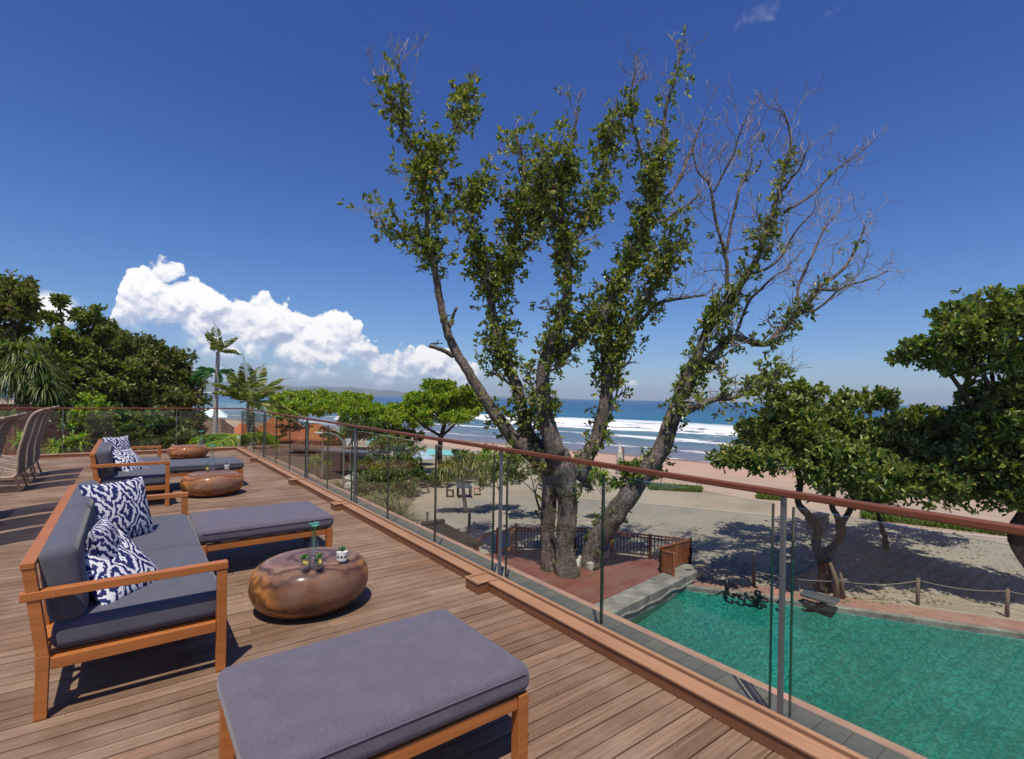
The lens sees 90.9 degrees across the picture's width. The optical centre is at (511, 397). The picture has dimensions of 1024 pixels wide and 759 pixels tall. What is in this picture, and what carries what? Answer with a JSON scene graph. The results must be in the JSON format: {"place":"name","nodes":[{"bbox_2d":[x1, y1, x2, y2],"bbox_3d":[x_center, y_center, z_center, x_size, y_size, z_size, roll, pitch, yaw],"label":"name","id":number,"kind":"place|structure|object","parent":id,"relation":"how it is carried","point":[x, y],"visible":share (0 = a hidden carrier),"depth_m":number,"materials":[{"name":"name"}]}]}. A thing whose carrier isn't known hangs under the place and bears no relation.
{"place":"outdoors","nodes":[
{"label":"outdoors","id":0,"kind":"place"},
{"bbox_2d":[204,409,227,421],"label":"white house","id":1,"kind":"structure","parent":0,"point":[222,415],"depth_m":53.53,"materials":[{"name":"white paint"}]},
{"bbox_2d":[279,423,347,445],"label":"tiled house","id":2,"kind":"structure","parent":0,"point":[297,436],"depth_m":49.54,"materials":[{"name":"orange"}]},
{"bbox_2d":[62,381,579,399],"bbox_3d":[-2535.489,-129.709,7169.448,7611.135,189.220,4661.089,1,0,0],"label":"hills","id":3,"kind":"structure","parent":0,"point":[209,387],"depth_m":6600.44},
{"bbox_2d":[319,464,425,511],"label":"garden soil","id":4,"kind":"structure","parent":0,"point":[406,497],"depth_m":35.51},
{"bbox_2d":[131,347,212,444],"bbox_3d":[-20.722,1.659,30.830,4.758,9.632,5.827,1,0,-24],"label":"broadleaf tree","id":5,"kind":"object","parent":4,"relation":"on","point":[198,418],"visible":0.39,"depth_m":30.54,"materials":[{"name":"green plant"}]},
{"bbox_2d":[191,320,240,433],"bbox_3d":[-17.477,0.972,30.125,2.988,11.034,3.062,1,0,0],"label":"tall palm","id":6,"kind":"object","parent":4,"relation":"on","point":[219,345],"visible":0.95,"depth_m":29.89,"materials":[{"name":"green plant"}]},
{"bbox_2d":[187,432,280,452],"bbox_3d":[-11.130,3.984,19.883,3.293,5.238,2.893,1,0,21],"label":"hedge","id":7,"kind":"object","parent":4,"relation":"on","point":[223,440],"visible":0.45,"depth_m":19.64,"materials":[{"name":"green plant"}]},
{"bbox_2d":[205,353,305,449],"bbox_3d":[-12.435,2.264,24.299,4.209,8.635,4.423,1,0,13],"label":"coconut palm","id":8,"kind":"object","parent":4,"relation":"on","point":[243,391],"visible":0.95,"depth_m":23.83,"materials":[{"name":"green plant"}]},
{"bbox_2d":[269,456,318,477],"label":"garden wall","id":9,"kind":"structure","parent":4,"relation":"on","point":[298,462],"depth_m":39.99,"materials":[{"name":"brown stone"}]},
{"bbox_2d":[303,453,332,472],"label":"bush","id":10,"kind":"object","parent":4,"relation":"on","point":[316,457],"visible":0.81,"depth_m":39.74,"materials":[{"name":"green plant"}]},
{"bbox_2d":[256,444,387,477],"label":"long brown building","id":11,"kind":"structure","parent":4,"relation":"on","point":[335,455],"depth_m":41.38,"materials":[{"name":"grey"}]},
{"bbox_2d":[314,432,344,488],"bbox_3d":[-12.501,4.451,34.506,2.086,4.251,0.200,1,0,0],"label":"lamp post","id":12,"kind":"object","parent":4,"relation":"on","point":[343,467],"visible":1,"depth_m":34.46,"materials":[{"name":"grey metal"}]},
{"bbox_2d":[348,460,371,475],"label":"bush","id":13,"kind":"object","parent":4,"relation":"on","point":[365,467],"visible":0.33,"depth_m":37.89,"materials":[{"name":"green plant"}]},
{"bbox_2d":[367,460,394,479],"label":"bush","id":14,"kind":"object","parent":4,"relation":"on","point":[379,467],"visible":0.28,"depth_m":35.68,"materials":[{"name":"green plant"}]},
{"bbox_2d":[352,468,418,504],"bbox_3d":[-7.022,5.157,26.201,3.237,3.117,5.685,1,0,-33],"label":"bush","id":15,"kind":"object","parent":4,"relation":"on","point":[366,483],"visible":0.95,"depth_m":25.23,"materials":[{"name":"green plant"}]},
{"bbox_2d":[360,433,426,498],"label":"tree","id":16,"kind":"object","parent":4,"relation":"on","point":[402,453],"visible":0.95,"depth_m":33.47,"materials":[{"name":"green plant"}]},
{"bbox_2d":[364,490,433,519],"bbox_3d":[-6.822,6.685,27.536,5.882,4.774,5.878,1,0,-37],"label":"reed clump","id":17,"kind":"object","parent":4,"relation":"on","point":[393,509],"visible":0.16,"depth_m":27.88,"materials":[{"name":"green plant"}]},
{"bbox_2d":[426,449,452,454],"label":"pool water","id":18,"kind":"structure","parent":0,"point":[432,452],"depth_m":60.81,"materials":[{"name":"teal liquid"}]},
{"bbox_2d":[1,389,952,469],"bbox_3d":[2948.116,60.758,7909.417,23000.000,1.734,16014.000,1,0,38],"label":"sea water","id":19,"kind":"structure","parent":0,"point":[635,427],"depth_m":156.70,"materials":[{"name":"liquid"}]},
{"bbox_2d":[0,399,1023,621],"bbox_3d":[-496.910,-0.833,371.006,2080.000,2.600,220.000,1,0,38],"label":"sand ground","id":20,"kind":"structure","parent":0,"point":[716,498],"depth_m":34.42,"materials":[{"name":"sand"}]},
{"bbox_2d":[0,269,45,354],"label":"broadleaf tree","id":21,"kind":"object","parent":20,"relation":"on","point":[21,303],"visible":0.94,"depth_m":21.85,"materials":[{"name":"green plant"}]},
{"bbox_2d":[0,329,79,417],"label":"pandanus tree","id":22,"kind":"object","parent":20,"relation":"on","point":[16,361],"visible":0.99,"depth_m":19.71,"materials":[{"name":"green plant"}]},
{"bbox_2d":[0,403,122,454],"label":"brick wall","id":23,"kind":"structure","parent":20,"relation":"on","point":[50,431],"depth_m":19.96,"materials":[{"name":"brown brick"}]},
{"bbox_2d":[0,404,28,430],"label":"garden plant","id":24,"kind":"object","parent":23,"relation":"on","point":[13,412],"visible":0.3,"depth_m":18.04,"materials":[{"name":"green plant"}]},
{"bbox_2d":[60,391,110,451],"bbox_3d":[-16.492,3.124,19.553,1.579,6.762,1.195,1,0,0],"label":"bush","id":25,"kind":"object","parent":20,"relation":"on","point":[90,413],"visible":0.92,"depth_m":19.48,"materials":[{"name":"green plant"}]},
{"bbox_2d":[24,292,150,421],"bbox_3d":[-21.437,0.617,25.387,5.350,11.611,4.262,1,0,-31],"label":"broadleaf tree","id":26,"kind":"object","parent":20,"relation":"on","point":[84,352],"visible":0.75,"depth_m":25.20,"materials":[{"name":"green plant"}]},
{"bbox_2d":[18,390,198,449],"bbox_3d":[-17.030,3.010,21.341,6.443,7.086,3.851,1,0,0],"label":"bush","id":27,"kind":"object","parent":20,"relation":"on","point":[113,423],"visible":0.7,"depth_m":20.59,"materials":[{"name":"green plant"}]},
{"bbox_2d":[57,327,205,449],"bbox_3d":[-21.286,1.233,28.805,6.684,10.489,5.843,1,0,-26],"label":"broadleaf tree","id":28,"kind":"object","parent":20,"relation":"on","point":[148,350],"visible":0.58,"depth_m":28.47,"materials":[{"name":"green plant"}]},
{"bbox_2d":[202,418,233,433],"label":"tiled house","id":29,"kind":"structure","parent":20,"relation":"on","point":[224,426],"depth_m":47.45,"materials":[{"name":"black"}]},
{"bbox_2d":[234,424,265,448],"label":"tiled house","id":30,"kind":"structure","parent":20,"relation":"on","point":[237,429],"depth_m":49.35,"materials":[{"name":"orange"}]},
{"bbox_2d":[257,417,302,443],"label":"tiled house","id":31,"kind":"structure","parent":20,"relation":"on","point":[283,428],"depth_m":56.63,"materials":[{"name":"orange"}]},
{"bbox_2d":[265,388,336,424],"bbox_3d":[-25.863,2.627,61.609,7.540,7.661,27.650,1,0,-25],"label":"almond tree","id":32,"kind":"object","parent":20,"relation":"on","point":[299,402],"visible":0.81,"depth_m":51.86,"materials":[{"name":"green plant"}]},
{"bbox_2d":[334,416,356,446],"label":"white house","id":33,"kind":"structure","parent":20,"relation":"on","point":[347,441],"depth_m":59.90,"materials":[{"name":"white paint"}]},
{"bbox_2d":[313,390,386,418],"bbox_3d":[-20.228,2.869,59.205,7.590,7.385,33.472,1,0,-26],"label":"almond tree","id":34,"kind":"object","parent":20,"relation":"on","point":[362,404],"visible":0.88,"depth_m":48.17,"materials":[{"name":"green plant"}]},
{"bbox_2d":[336,412,391,445],"bbox_3d":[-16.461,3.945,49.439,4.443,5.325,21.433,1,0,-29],"label":"broadleaf tree","id":35,"kind":"object","parent":20,"relation":"on","point":[346,432],"visible":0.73,"depth_m":41.32,"materials":[{"name":"green plant"}]},
{"bbox_2d":[346,485,417,508],"bbox_3d":[-8.393,6.666,30.425,6.036,4.888,5.583,1,0,0],"label":"reed clump","id":36,"kind":"object","parent":20,"relation":"on","point":[368,496],"visible":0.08,"depth_m":30.51,"materials":[{"name":"green plant"}]},
{"bbox_2d":[366,426,424,450],"bbox_3d":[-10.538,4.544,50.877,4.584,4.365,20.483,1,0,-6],"label":"broadleaf tree","id":37,"kind":"object","parent":20,"relation":"on","point":[413,431],"visible":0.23,"depth_m":43.42,"materials":[{"name":"green plant"}]},
{"bbox_2d":[370,400,435,430],"bbox_3d":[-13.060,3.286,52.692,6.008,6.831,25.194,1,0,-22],"label":"almond tree","id":38,"kind":"object","parent":20,"relation":"on","point":[393,415],"visible":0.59,"depth_m":43.06,"materials":[{"name":"green plant"}]},
{"bbox_2d":[414,450,434,464],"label":"parasol","id":39,"kind":"object","parent":20,"relation":"on","point":[424,456],"visible":0.64,"depth_m":49.50,"materials":[{"name":"white fabric"}]},
{"bbox_2d":[394,463,454,491],"bbox_3d":[-6.692,5.829,38.052,4.504,1.928,3.411,1,0,25],"label":"bush","id":40,"kind":"object","parent":20,"relation":"on","point":[424,479],"visible":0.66,"depth_m":37.67,"materials":[{"name":"green plant"}]},
{"bbox_2d":[398,377,484,467],"bbox_3d":[-5.056,2.649,41.027,6.375,8.504,10.081,1,0,16],"label":"almond tree","id":41,"kind":"object","parent":20,"relation":"on","point":[453,401],"visible":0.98,"depth_m":38.59,"materials":[{"name":"green plant"}]},
{"bbox_2d":[450,448,489,469],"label":"bush","id":42,"kind":"object","parent":20,"relation":"on","point":[454,451],"visible":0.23,"depth_m":44.78,"materials":[{"name":"green plant"}]},
{"bbox_2d":[137,448,927,758],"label":"terrace building","id":43,"kind":"structure","parent":20,"relation":"on","point":[855,738],"depth_m":3.37,"materials":[{"name":"beige paint"}]},
{"bbox_2d":[0,450,786,758],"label":"deck floor","id":44,"kind":"structure","parent":43,"relation":"on","point":[160,701],"depth_m":2.91,"materials":[{"name":"brown wood"}]},
{"bbox_2d":[0,414,15,426],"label":"wicker lounger","id":45,"kind":"object","parent":44,"relation":"on","point":[6,418],"visible":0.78,"depth_m":5.83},
{"bbox_2d":[0,412,26,456],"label":"wicker lounger","id":46,"kind":"object","parent":44,"relation":"on","point":[5,427],"visible":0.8,"depth_m":6.40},
{"bbox_2d":[0,407,48,491],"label":"wicker lounger","id":47,"kind":"object","parent":44,"relation":"on","point":[21,450],"visible":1,"depth_m":7.92,"materials":[{"name":"wicker"}]},
{"bbox_2d":[0,406,54,483],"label":"wicker lounger","id":48,"kind":"object","parent":44,"relation":"on","point":[6,466],"visible":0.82,"depth_m":8.65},
{"bbox_2d":[0,405,59,476],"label":"wicker lounger","id":49,"kind":"object","parent":44,"relation":"on","point":[12,459],"visible":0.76,"depth_m":9.30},
{"bbox_2d":[0,407,240,458],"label":"glass balustrade","id":50,"kind":"object","parent":44,"relation":"on","point":[65,455],"visible":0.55,"depth_m":12.16,"materials":[{"name":"teal"}]},
{"bbox_2d":[19,480,227,721],"bbox_3d":[-2.746,1.140,3.644,0.870,0.815,2.526,1,0,-37],"label":"outdoor sofa","id":51,"kind":"object","parent":44,"relation":"on","point":[183,596],"visible":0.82,"depth_m":2.72,"materials":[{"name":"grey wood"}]},
{"bbox_2d":[87,515,121,559],"bbox_3d":[-2.423,0.942,3.020,0.165,0.420,0.420,-15,8,-30],"label":"throw pillow","id":52,"kind":"object","parent":51,"relation":"on","point":[103,532],"visible":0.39,"depth_m":2.90,"materials":[{"name":"fabric"}]},
{"bbox_2d":[79,476,153,537],"bbox_3d":[-3.067,0.890,3.937,0.164,0.500,0.500,-16,-4,14],"label":"throw pillow","id":53,"kind":"object","parent":51,"relation":"on","point":[123,506],"visible":0.67,"depth_m":3.92,"materials":[{"name":"fabric"}]},
{"bbox_2d":[85,529,159,604],"bbox_3d":[-2.339,0.993,2.959,0.480,0.165,0.480,43,1,4],"label":"throw pillow","id":54,"kind":"object","parent":51,"relation":"on","point":[131,557],"visible":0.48,"depth_m":2.88,"materials":[{"name":"fabric"}]},
{"bbox_2d":[89,437,169,505],"bbox_3d":[-5.895,1.083,7.794,0.870,0.815,2.526,1,0,-37],"label":"outdoor sofa","id":55,"kind":"object","parent":44,"relation":"on","point":[105,470],"visible":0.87,"depth_m":6.96,"materials":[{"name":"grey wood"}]},
{"bbox_2d":[102,435,130,450],"bbox_3d":[-6.157,0.829,7.893,0.165,0.460,0.460,-15,-1,5],"label":"throw pillow","id":56,"kind":"object","parent":55,"relation":"on","point":[121,443],"visible":0.39,"depth_m":7.87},
{"bbox_2d":[112,448,148,471],"bbox_3d":[-5.641,0.939,7.408,0.480,0.164,0.480,45,2,2],"label":"throw pillow","id":57,"kind":"object","parent":55,"relation":"on","point":[129,455],"visible":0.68,"depth_m":7.33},
{"bbox_2d":[167,444,208,458],"bbox_3d":[-7.815,1.300,12.165,0.840,0.318,0.760,1,0,-37],"label":"pebble table","id":58,"kind":"object","parent":44,"relation":"on","point":[189,451],"visible":0.96,"depth_m":11.90,"materials":[{"name":"orange wood"}]},
{"bbox_2d":[162,457,243,484],"bbox_3d":[-5.288,1.288,8.622,1.134,0.435,0.848,1,0,-37],"label":"ottoman","id":59,"kind":"object","parent":44,"relation":"on","point":[185,466],"visible":0.62,"depth_m":8.38,"materials":[{"name":"fabric"}]},
{"bbox_2d":[180,470,243,496],"bbox_3d":[-4.694,1.338,7.905,0.860,0.353,0.800,1,0,-37],"label":"pebble table","id":60,"kind":"object","parent":44,"relation":"on","point":[211,483],"visible":0.98,"depth_m":7.62,"materials":[{"name":"orange wood"}]},
{"bbox_2d":[189,501,333,556],"bbox_3d":[-2.445,1.339,4.917,1.144,0.435,0.848,1,0,-37],"label":"ottoman","id":61,"kind":"object","parent":44,"relation":"on","point":[239,527],"visible":0.86,"depth_m":4.68,"materials":[{"name":"fabric"}]},
{"bbox_2d":[248,547,367,618],"bbox_3d":[-1.525,1.385,3.820,0.848,0.374,0.770,1,0,-37],"label":"pebble table","id":62,"kind":"object","parent":44,"relation":"on","point":[282,586],"visible":0.9,"depth_m":3.54,"materials":[{"name":"polished brown veined stone"}]},
{"bbox_2d":[300,554,309,569],"bbox_3d":[-1.448,1.145,3.530,0.070,0.106,0.072,1,0,0],"label":"drinking glass","id":63,"kind":"object","parent":62,"relation":"on","point":[305,562],"visible":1,"depth_m":3.52,"materials":[{"name":"yellow"}]},
{"bbox_2d":[307,522,320,567],"bbox_3d":[-1.412,1.043,3.593,0.096,0.311,0.096,1,0,0],"label":"carafe","id":64,"kind":"object","parent":62,"relation":"on","point":[315,524],"visible":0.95,"depth_m":3.59,"materials":[{"name":"clear glass"}]},
{"bbox_2d":[314,553,323,568],"bbox_3d":[-1.363,1.147,3.553,0.068,0.104,0.068,1,0,-23],"label":"drinking glass","id":65,"kind":"object","parent":62,"relation":"on","point":[318,561],"visible":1,"depth_m":3.54,"materials":[{"name":"yellow"}]},
{"bbox_2d":[336,545,347,561],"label":"potted cactus","id":66,"kind":"object","parent":62,"relation":"on","point":[342,554],"visible":1,"depth_m":3.71,"materials":[{"name":"ceramic"}]},
{"bbox_2d":[217,609,528,758],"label":"ottoman","id":67,"kind":"object","parent":44,"relation":"on","point":[409,687],"visible":1,"depth_m":2.04,"materials":[{"name":"fabric"}]},
{"bbox_2d":[236,408,1023,758],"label":"glass balustrade","id":68,"kind":"object","parent":44,"relation":"on","point":[778,732],"visible":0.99,"depth_m":2.95,"materials":[{"name":"teal"}]},
{"bbox_2d":[485,549,688,603],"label":"timber platform","id":69,"kind":"structure","parent":20,"relation":"on","point":[623,572],"depth_m":18.68,"materials":[{"name":"brown wood"}]},
{"bbox_2d":[421,519,482,550],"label":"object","id":70,"kind":"object","parent":69,"relation":"on","point":[446,530],"visible":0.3,"depth_m":17.15,"materials":[{"name":"grey stone"}]},
{"bbox_2d":[576,555,593,569],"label":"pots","id":71,"kind":"object","parent":69,"relation":"on","point":[590,565],"visible":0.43,"depth_m":19.04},
{"bbox_2d":[511,527,688,557],"bbox_3d":[3.618,6.056,21.110,7.332,1.020,0.853,1,0,10],"label":"platform railing","id":72,"kind":"object","parent":69,"relation":"on","point":[649,550],"visible":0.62,"depth_m":21.00,"materials":[{"name":"brown wood"}]},
{"bbox_2d":[337,24,915,578],"bbox_3d":[5.184,-3.372,18.579,22.272,21.143,5.206,1,0,-5],"label":"vine covered tree","id":73,"kind":"object","parent":69,"relation":"on","point":[537,200],"visible":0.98,"depth_m":18.40,"materials":[{"name":"green plant"}]},
{"bbox_2d":[577,457,667,492],"bbox_3d":[4.301,3.018,19.452,3.470,1.473,1.802,1,0,0],"label":"bush","id":74,"kind":"object","parent":73,"relation":"attached to","point":[615,482],"visible":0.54,"depth_m":19.32,"materials":[{"name":"green plant"}]},
{"bbox_2d":[659,538,691,571],"bbox_3d":[6.350,6.105,19.526,2.040,1.020,0.126,1,0,-37],"label":"corner railing","id":75,"kind":"object","parent":69,"relation":"on","point":[682,550],"visible":0.81,"depth_m":19.68,"materials":[{"name":"brown wood"}]},
{"bbox_2d":[594,563,703,620],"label":"stone wall","id":76,"kind":"structure","parent":20,"relation":"on","point":[640,598],"depth_m":17.09,"materials":[{"name":"stone"}]},
{"bbox_2d":[659,548,674,576],"bbox_3d":[5.755,6.134,18.703,0.125,0.940,0.709,1,0,-35],"label":"gate railing","id":77,"kind":"object","parent":76,"relation":"on","point":[668,566],"visible":0.98,"depth_m":18.66,"materials":[{"name":"brown wood"}]},
{"bbox_2d":[647,482,703,491],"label":"hedge","id":78,"kind":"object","parent":20,"relation":"on","point":[669,487],"depth_m":38.17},
{"bbox_2d":[752,553,755,585],"bbox_3d":[8.957,6.402,18.634,0.117,1.321,0.117,1,0,25],"label":"fence post","id":79,"kind":"object","parent":20,"relation":"on","point":[754,572],"visible":0.79,"depth_m":18.59,"materials":[{"name":"brown wood"}]},
{"bbox_2d":[754,493,780,499],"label":"grass","id":80,"kind":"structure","parent":20,"relation":"on","point":[764,496],"depth_m":35.25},
{"bbox_2d":[829,562,844,599],"bbox_3d":[11.294,6.412,17.467,0.657,1.410,0.205,1,0,-15],"label":"fence post","id":81,"kind":"object","parent":20,"relation":"on","point":[838,586],"visible":0.79,"depth_m":17.42,"materials":[{"name":"brown wood"}]},
{"bbox_2d":[704,376,1003,593],"bbox_3d":[14.533,3.179,21.870,10.514,7.902,17.753,1,0,42],"label":"shade tree","id":82,"kind":"object","parent":20,"relation":"on","point":[831,446],"visible":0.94,"depth_m":17.92,"materials":[{"name":"green plant"}]},
{"bbox_2d":[692,578,1023,630],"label":"pool surround","id":83,"kind":"object","parent":20,"relation":"on","point":[952,616],"depth_m":16.73,"materials":[{"name":"ceramic"}]},
{"bbox_2d":[709,579,768,602],"bbox_3d":[7.867,6.673,17.503,1.877,0.559,0.518,1,0,25],"label":"garden hose","id":84,"kind":"object","parent":83,"relation":"on","point":[757,597],"visible":1,"depth_m":17.25,"materials":[{"name":"black"}]},
{"bbox_2d":[799,590,839,607],"bbox_3d":[10.239,6.790,16.785,1.142,0.439,0.720,1,0,39],"label":"curved bench","id":85,"kind":"object","parent":83,"relation":"on","point":[823,599],"visible":1,"depth_m":16.72,"materials":[{"name":"grey stone"}]},
{"bbox_2d":[686,584,1023,635],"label":"pool coping","id":86,"kind":"object","parent":83,"relation":"on","point":[951,623],"visible":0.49,"depth_m":16.21,"materials":[{"name":"stone"}]},
{"bbox_2d":[915,578,919,605],"bbox_3d":[13.796,6.639,17.140,0.122,1.019,0.121,1,0,0],"label":"fence post","id":87,"kind":"object","parent":20,"relation":"on","point":[917,599],"visible":0.79,"depth_m":17.09,"materials":[{"name":"brown wood"}]},
{"bbox_2d":[859,510,1006,535],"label":"grass","id":88,"kind":"structure","parent":20,"relation":"on","point":[864,514],"depth_m":28.50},
{"bbox_2d":[883,282,1023,567],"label":"shade tree","id":89,"kind":"object","parent":20,"relation":"on","point":[988,416],"visible":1,"depth_m":16.48,"materials":[{"name":"green plant"}]},
{"bbox_2d":[1005,588,1009,617],"bbox_3d":[16.009,6.686,16.294,0.120,1.006,0.121,1,0,0],"label":"fence post","id":90,"kind":"object","parent":20,"relation":"on","point":[1007,604],"visible":0.79,"depth_m":16.25,"materials":[{"name":"brown wood"}]},
{"bbox_3d":[-16.184,4.260,17.200,4.368,4.100,1.499,1,0,0],"label":"raised planter","id":91,"kind":"object","parent":20,"relation":"on","visible":0},
{"bbox_2d":[8,429,49,453],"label":"garden plant","id":92,"kind":"object","parent":91,"relation":"in","point":[18,437],"visible":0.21,"depth_m":17.44,"materials":[{"name":"green plant"}]},
{"bbox_2d":[40,435,78,453],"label":"garden plant","id":93,"kind":"object","parent":91,"relation":"on","point":[56,447],"visible":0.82,"depth_m":17.12,"materials":[{"name":"green plant"}]},
{"bbox_2d":[57,429,92,452],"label":"garden plant","id":94,"kind":"object","parent":91,"relation":"in","point":[80,442],"visible":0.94,"depth_m":17.33,"materials":[{"name":"green plant"}]},
{"bbox_2d":[0,0,1023,405],"label":"sky","id":95,"kind":"structure","parent":0,"point":[178,167],"materials":[{"name":"blue"}]},
{"bbox_2d":[616,443,624,473],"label":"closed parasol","id":96,"kind":"object","parent":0,"point":[620,452],"visible":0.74,"depth_m":45.93,"materials":[{"name":"white fabric"}]},
{"bbox_2d":[403,497,1023,599],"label":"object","id":97,"kind":"structure","parent":0,"point":[658,520],"depth_m":24.18,"materials":[{"name":"sand"}]},
{"bbox_2d":[431,446,492,511],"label":"pandanus tree","id":98,"kind":"object","parent":97,"relation":"on","point":[458,463],"visible":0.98,"depth_m":28.76,"materials":[{"name":"green plant"}]},
{"bbox_2d":[456,485,471,497],"bbox_3d":[-3.252,6.368,34.222,1.000,0.750,1.000,1,0,-11],"label":"square table","id":99,"kind":"object","parent":97,"relation":"on","point":[469,487],"visible":0.96,"depth_m":33.87,"materials":[{"name":"grey wood"}]},
{"bbox_2d":[469,443,520,490],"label":"tree","id":100,"kind":"object","parent":97,"relation":"on","point":[484,456],"visible":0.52,"depth_m":29.71,"materials":[{"name":"green plant"}]},
{"bbox_2d":[477,523,516,552],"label":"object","id":101,"kind":"object","parent":97,"relation":"on","point":[496,531],"visible":0.42,"depth_m":20.93,"materials":[{"name":"brown wood"}]},
{"bbox_2d":[503,454,542,509],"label":"tree","id":102,"kind":"object","parent":97,"relation":"on","point":[514,474],"visible":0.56,"depth_m":27.86,"materials":[{"name":"green plant"}]},
{"bbox_2d":[587,461,614,494],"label":"tree","id":103,"kind":"object","parent":97,"relation":"on","point":[592,477],"visible":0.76,"depth_m":27.91,"materials":[{"name":"green plant"}]},
{"bbox_2d":[528,524,1023,603],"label":"leaf litter","id":104,"kind":"object","parent":97,"relation":"on","point":[907,578],"visible":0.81,"depth_m":20.48,"materials":[{"name":"plant"}]},
{"bbox_2d":[578,498,1006,539],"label":"plaza kerb","id":105,"kind":"structure","parent":97,"relation":"on","point":[804,519],"depth_m":29.01,"materials":[{"name":"beige paint"}]},
{"bbox_2d":[805,512,829,528],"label":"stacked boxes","id":106,"kind":"object","parent":97,"relation":"on","point":[822,518],"visible":0.62,"depth_m":27.30,"materials":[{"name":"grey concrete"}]},
{"bbox_2d":[843,492,901,549],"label":"sapling","id":107,"kind":"object","parent":97,"relation":"on","point":[885,544],"visible":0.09,"depth_m":23.60,"materials":[{"name":"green plant"}]},
{"bbox_2d":[629,590,1023,758],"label":"pool basin","id":108,"kind":"object","parent":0,"point":[931,714],"visible":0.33,"depth_m":14.45,"materials":[{"name":"liquid"}]},
{"bbox_2d":[647,594,1023,730],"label":"pool water","id":109,"kind":"structure","parent":0,"point":[901,644],"depth_m":14.81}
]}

